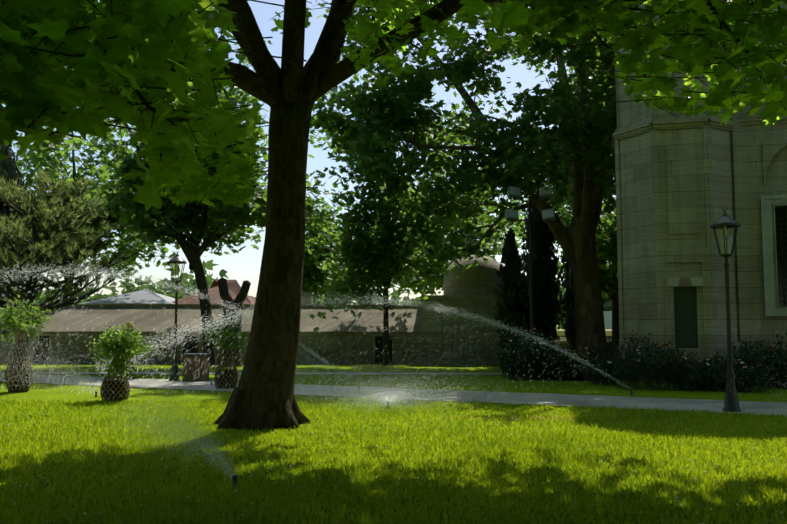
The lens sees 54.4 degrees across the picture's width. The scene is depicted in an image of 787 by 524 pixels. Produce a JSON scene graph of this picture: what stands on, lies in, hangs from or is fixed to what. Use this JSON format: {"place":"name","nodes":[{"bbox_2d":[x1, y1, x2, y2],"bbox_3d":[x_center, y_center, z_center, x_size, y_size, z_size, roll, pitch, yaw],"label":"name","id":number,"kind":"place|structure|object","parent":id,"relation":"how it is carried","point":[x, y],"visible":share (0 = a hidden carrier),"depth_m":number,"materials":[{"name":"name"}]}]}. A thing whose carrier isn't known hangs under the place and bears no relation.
{"place":"outdoors","nodes":[
{"label":"outdoors","id":0,"kind":"place"},
{"bbox_2d":[65,360,238,481],"bbox_3d":[-3.110,1.873,9.926,1.712,1.186,5.089,4,-6,-38],"label":"water spray","id":1,"kind":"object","parent":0,"point":[207,446],"depth_m":8.85,"materials":[{"name":"liquid"}]},
{"bbox_2d":[79,280,255,304],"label":"roofs","id":2,"kind":"structure","parent":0,"point":[143,296],"depth_m":44.59,"materials":[{"name":"red tile"}]},
{"bbox_2d":[8,307,443,332],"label":"wall","id":3,"kind":"structure","parent":0,"point":[149,321],"depth_m":34.02,"materials":[{"name":"beige stone"}]},
{"bbox_2d":[33,305,421,306],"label":"perimeter wall ridge","id":4,"kind":"structure","parent":0,"point":[212,305],"depth_m":35.02,"materials":[{"name":"grey stone"}]},
{"bbox_2d":[0,372,504,374],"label":"path","id":5,"kind":"structure","parent":0,"point":[295,373],"depth_m":26.41,"materials":[{"name":"grey concrete"}]},
{"bbox_2d":[2,0,615,304],"label":"sky","id":6,"kind":"structure","parent":0,"point":[245,265],"materials":[{"name":"white"}]},
{"bbox_2d":[0,326,786,523],"bbox_3d":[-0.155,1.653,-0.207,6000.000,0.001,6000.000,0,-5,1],"label":"lawn","id":7,"kind":"structure","parent":0,"point":[494,383],"depth_m":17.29,"materials":[{"name":"green plant"}]},
{"bbox_2d":[5,326,33,392],"bbox_3d":[-9.452,2.442,19.362,0.671,1.690,0.671,0,-5,1],"label":"palm trunk","id":8,"kind":"object","parent":7,"relation":"on","point":[17,384],"visible":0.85,"depth_m":19.20,"materials":[{"name":"brown plant"}]},
{"bbox_2d":[0,133,40,332],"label":"dark conifer","id":9,"kind":"object","parent":7,"relation":"on","point":[8,166],"visible":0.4,"depth_m":30.65,"materials":[{"name":"green plant"}]},
{"bbox_2d":[0,294,59,345],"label":"topiary","id":10,"kind":"object","parent":7,"relation":"on","point":[8,320],"depth_m":19.42,"materials":[{"name":"green plant"}]},
{"bbox_2d":[0,291,96,393],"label":"water spray","id":11,"kind":"object","parent":7,"relation":"on","point":[47,363],"depth_m":18.14,"materials":[{"name":"clear liquid"}]},
{"bbox_2d":[0,169,152,342],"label":"pine tree","id":12,"kind":"object","parent":7,"relation":"on","point":[18,233],"depth_m":24.93,"materials":[{"name":"green plant"}]},
{"bbox_2d":[12,126,176,304],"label":"tree","id":13,"kind":"object","parent":7,"relation":"on","point":[41,160],"depth_m":41.16,"materials":[{"name":"green plant"}]},
{"bbox_2d":[100,351,129,401],"bbox_3d":[-6.202,2.529,17.083,0.628,1.139,0.628,0,-5,1],"label":"palm trunk","id":14,"kind":"object","parent":7,"relation":"on","point":[117,387],"visible":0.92,"depth_m":16.87,"materials":[{"name":"brown plant"}]},
{"bbox_2d":[86,324,160,381],"bbox_3d":[-6.070,2.027,17.136,1.586,1.299,1.324,0,-5,1],"label":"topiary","id":15,"kind":"object","parent":7,"relation":"on","point":[130,338],"depth_m":16.99,"materials":[{"name":"green plant"}]},
{"bbox_2d":[0,260,337,390],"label":"water spray","id":16,"kind":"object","parent":7,"relation":"on","point":[78,271],"depth_m":19.81,"materials":[{"name":"liquid"}]},
{"bbox_2d":[72,40,326,365],"bbox_3d":[-8.834,-3.035,33.437,9.311,15.137,12.640,3,-6,-35],"label":"plane tree","id":17,"kind":"object","parent":7,"relation":"on","point":[248,215],"depth_m":32.09,"materials":[{"name":"green plant"}]},
{"bbox_2d":[0,333,442,363],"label":"perimeter wall","id":18,"kind":"structure","parent":7,"relation":"on","point":[333,348],"depth_m":33.20,"materials":[{"name":"stone"}]},
{"bbox_2d":[35,336,391,363],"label":"perimeter wall doors","id":19,"kind":"structure","parent":18,"relation":"in","point":[192,344],"depth_m":33.47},
{"bbox_2d":[301,292,376,304],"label":"chimneys","id":20,"kind":"object","parent":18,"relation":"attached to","point":[309,295],"visible":0.06,"depth_m":35.55,"materials":[{"name":"brown brick"}]},
{"bbox_2d":[214,340,237,388],"bbox_3d":[-4.438,2.714,20.356,0.628,1.313,0.628,0,-5,1],"label":"palm trunk","id":21,"kind":"object","parent":7,"relation":"on","point":[227,377],"visible":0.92,"depth_m":20.16,"materials":[{"name":"brown plant"}]},
{"bbox_2d":[217,278,250,366],"bbox_3d":[-6.602,2.499,31.370,1.224,3.744,1.039,-3,-6,34],"label":"pollarded stump","id":22,"kind":"object","parent":7,"relation":"on","point":[226,297],"visible":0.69,"depth_m":31.32,"materials":[{"name":"brown wood"}]},
{"bbox_2d":[33,260,617,329],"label":"background trees","id":23,"kind":"object","parent":7,"relation":"on","point":[607,300],"visible":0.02,"depth_m":96.92,"materials":[{"name":"green plant"}]},
{"bbox_2d":[72,289,630,394],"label":"water spray","id":24,"kind":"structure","parent":7,"relation":"on","point":[400,304],"depth_m":18.62,"materials":[{"name":"clear liquid"}]},
{"bbox_2d":[302,196,408,304],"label":"tree","id":25,"kind":"object","parent":7,"relation":"on","point":[310,283],"depth_m":45.11,"materials":[{"name":"green plant"}]},
{"bbox_2d":[95,374,632,488],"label":"sprinklers","id":26,"kind":"object","parent":7,"relation":"on","point":[234,477],"visible":0.6,"depth_m":15.53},
{"bbox_2d":[304,109,481,365],"bbox_3d":[-0.212,-0.920,33.164,8.093,10.855,8.291,0,-5,1],"label":"young tree","id":27,"kind":"object","parent":7,"relation":"on","point":[378,253],"depth_m":30.94,"materials":[{"name":"green plant"}]},
{"bbox_2d":[0,0,786,431],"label":"plane tree","id":28,"kind":"object","parent":7,"relation":"on","point":[33,86],"depth_m":8.36,"materials":[{"name":"green plant"}]},
{"bbox_2d":[0,415,786,523],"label":"lawn clover flowers","id":29,"kind":"object","parent":7,"relation":"on","point":[84,513],"visible":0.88,"depth_m":8.98,"materials":[{"name":"white plant"}]},
{"bbox_2d":[294,320,518,415],"bbox_3d":[-0.049,2.003,14.729,6.204,1.760,5.499,0,-5,1],"label":"water spray","id":30,"kind":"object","parent":7,"relation":"on","point":[385,399],"depth_m":14.90,"materials":[{"name":"clear liquid"}]},
{"bbox_2d":[373,101,528,295],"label":"tree","id":31,"kind":"object","parent":7,"relation":"on","point":[437,285],"depth_m":50.21,"materials":[{"name":"green plant"}]},
{"bbox_2d":[419,255,502,363],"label":"domed building","id":32,"kind":"structure","parent":7,"relation":"on","point":[469,289],"depth_m":33.10,"materials":[{"name":"grey stone"}]},
{"bbox_2d":[308,0,615,358],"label":"plane tree","id":33,"kind":"object","parent":7,"relation":"on","point":[361,143],"depth_m":31.07,"materials":[{"name":"green plant"}]},
{"bbox_2d":[494,229,528,346],"bbox_3d":[4.795,1.451,31.359,1.406,5.732,1.517,0,-5,1],"label":"cypress tree","id":34,"kind":"object","parent":7,"relation":"on","point":[511,309],"visible":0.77,"depth_m":31.09,"materials":[{"name":"green plant"}]},
{"bbox_2d":[505,186,554,342],"bbox_3d":[5.380,0.565,29.937,1.958,7.162,0.502,0,-5,1],"label":"floodlight pole","id":35,"kind":"object","parent":7,"relation":"on","point":[512,215],"visible":0.92,"depth_m":30.03,"materials":[{"name":"black metal"}]},
{"bbox_2d":[520,180,562,346],"bbox_3d":[6.543,0.207,34.421,1.952,8.717,1.888,-3,-6,33],"label":"cypress tree","id":36,"kind":"object","parent":7,"relation":"on","point":[545,272],"visible":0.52,"depth_m":33.91,"materials":[{"name":"green plant"}]},
{"bbox_2d":[548,242,562,342],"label":"cypress tree","id":37,"kind":"object","parent":7,"relation":"on","point":[559,309],"visible":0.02,"depth_m":40.44,"materials":[{"name":"green plant"}]},
{"bbox_2d":[511,81,618,347],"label":"tree","id":38,"kind":"object","parent":7,"relation":"on","point":[606,248],"depth_m":41.52,"materials":[{"name":"plant"}]},
{"bbox_2d":[524,330,611,340],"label":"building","id":39,"kind":"structure","parent":7,"relation":"on","point":[561,332],"depth_m":61.45,"materials":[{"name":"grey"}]},
{"bbox_2d":[557,204,599,349],"bbox_3d":[8.907,0.752,36.885,2.149,8.039,2.038,0,-5,1],"label":"cypress tree","id":40,"kind":"object","parent":7,"relation":"on","point":[568,303],"visible":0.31,"depth_m":36.58,"materials":[{"name":"green plant"}]},
{"bbox_2d":[550,341,611,352],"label":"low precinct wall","id":41,"kind":"structure","parent":7,"relation":"on","point":[562,344],"depth_m":46.04,"materials":[{"name":"stone"}]},
{"bbox_2d":[493,325,786,392],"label":"rose bushes","id":42,"kind":"object","parent":7,"relation":"on","point":[715,378],"depth_m":20.54,"materials":[{"name":"green plant"}]},
{"bbox_2d":[498,328,778,379],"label":"flowers","id":43,"kind":"object","parent":42,"relation":"on","point":[741,362],"visible":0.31,"depth_m":20.70,"materials":[{"name":"pink plant"}]},
{"bbox_2d":[612,0,786,384],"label":"stone building","id":44,"kind":"structure","parent":7,"relation":"on","point":[682,180],"depth_m":22.22,"materials":[{"name":"beige stone"}]},
{"bbox_2d":[668,277,702,285],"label":"mosque door lintel voussoirs","id":45,"kind":"object","parent":44,"relation":"attached to","point":[688,281],"visible":1,"depth_m":21.82,"materials":[{"name":"white stone"}]},
{"bbox_2d":[674,286,697,347],"bbox_3d":[8.366,1.585,21.915,0.620,1.760,0.042,-1,-5,16],"label":"door","id":46,"kind":"structure","parent":44,"relation":"attached to","point":[685,316],"depth_m":21.90,"materials":[{"name":"green wood"}]},
{"bbox_2d":[761,194,786,315],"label":"mosque window marble frames","id":47,"kind":"structure","parent":44,"relation":"attached to","point":[769,203],"depth_m":21.99,"materials":[{"name":"white stone"}]},
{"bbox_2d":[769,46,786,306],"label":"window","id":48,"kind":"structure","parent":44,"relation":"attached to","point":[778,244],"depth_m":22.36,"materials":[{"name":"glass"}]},
{"bbox_2d":[775,206,786,306],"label":"iron window grilles","id":49,"kind":"object","parent":44,"relation":"attached to","point":[782,259],"visible":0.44,"depth_m":21.99,"materials":[{"name":"black metal"}]},
{"bbox_2d":[0,373,786,415],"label":"path","id":50,"kind":"structure","parent":0,"point":[746,407],"depth_m":17.56,"materials":[{"name":"grey concrete"}]},
{"bbox_2d":[168,252,186,380],"bbox_3d":[-6.553,1.601,23.056,0.570,3.956,0.570,0,-5,1],"label":"black lamp post","id":51,"kind":"object","parent":50,"relation":"on","point":[176,259],"visible":0.98,"depth_m":22.98,"materials":[{"name":"black metal"}]},
{"bbox_2d":[182,353,209,380],"bbox_3d":[-5.941,3.172,23.027,0.680,0.820,0.680,0,-5,1],"label":"litter bin","id":52,"kind":"object","parent":50,"relation":"on","point":[192,371],"visible":0.98,"depth_m":22.72,"materials":[{"name":"brown stone"}]},
{"bbox_2d":[199,310,247,354],"bbox_3d":[-4.500,1.872,20.445,1.486,1.208,1.524,0,-5,1],"label":"topiary","id":53,"kind":"object","parent":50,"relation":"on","point":[229,339],"depth_m":20.26,"materials":[{"name":"green plant"}]},
{"bbox_2d":[46,346,786,410],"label":"sprinkler water jets","id":54,"kind":"object","parent":50,"relation":"on","point":[331,368],"depth_m":23.67},
{"bbox_2d":[710,207,740,411],"bbox_3d":[6.528,0.901,14.929,0.570,4.006,0.570,0,-5,1],"label":"black lamp post","id":55,"kind":"object","parent":50,"relation":"on","point":[731,402],"visible":0.92,"depth_m":14.86,"materials":[{"name":"black metal"}]},
{"bbox_2d":[715,226,735,253],"bbox_3d":[6.528,-0.421,15.039,0.480,0.560,0.416,0,-5,1],"label":"lantern glass","id":56,"kind":"object","parent":55,"relation":"attached to","point":[725,239],"visible":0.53,"depth_m":15.09,"materials":[{"name":"clear glass"}]},
{"bbox_2d":[603,311,611,329],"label":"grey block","id":57,"kind":"structure","parent":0,"point":[608,319],"depth_m":76.08,"materials":[{"name":"grey"}]}
]}

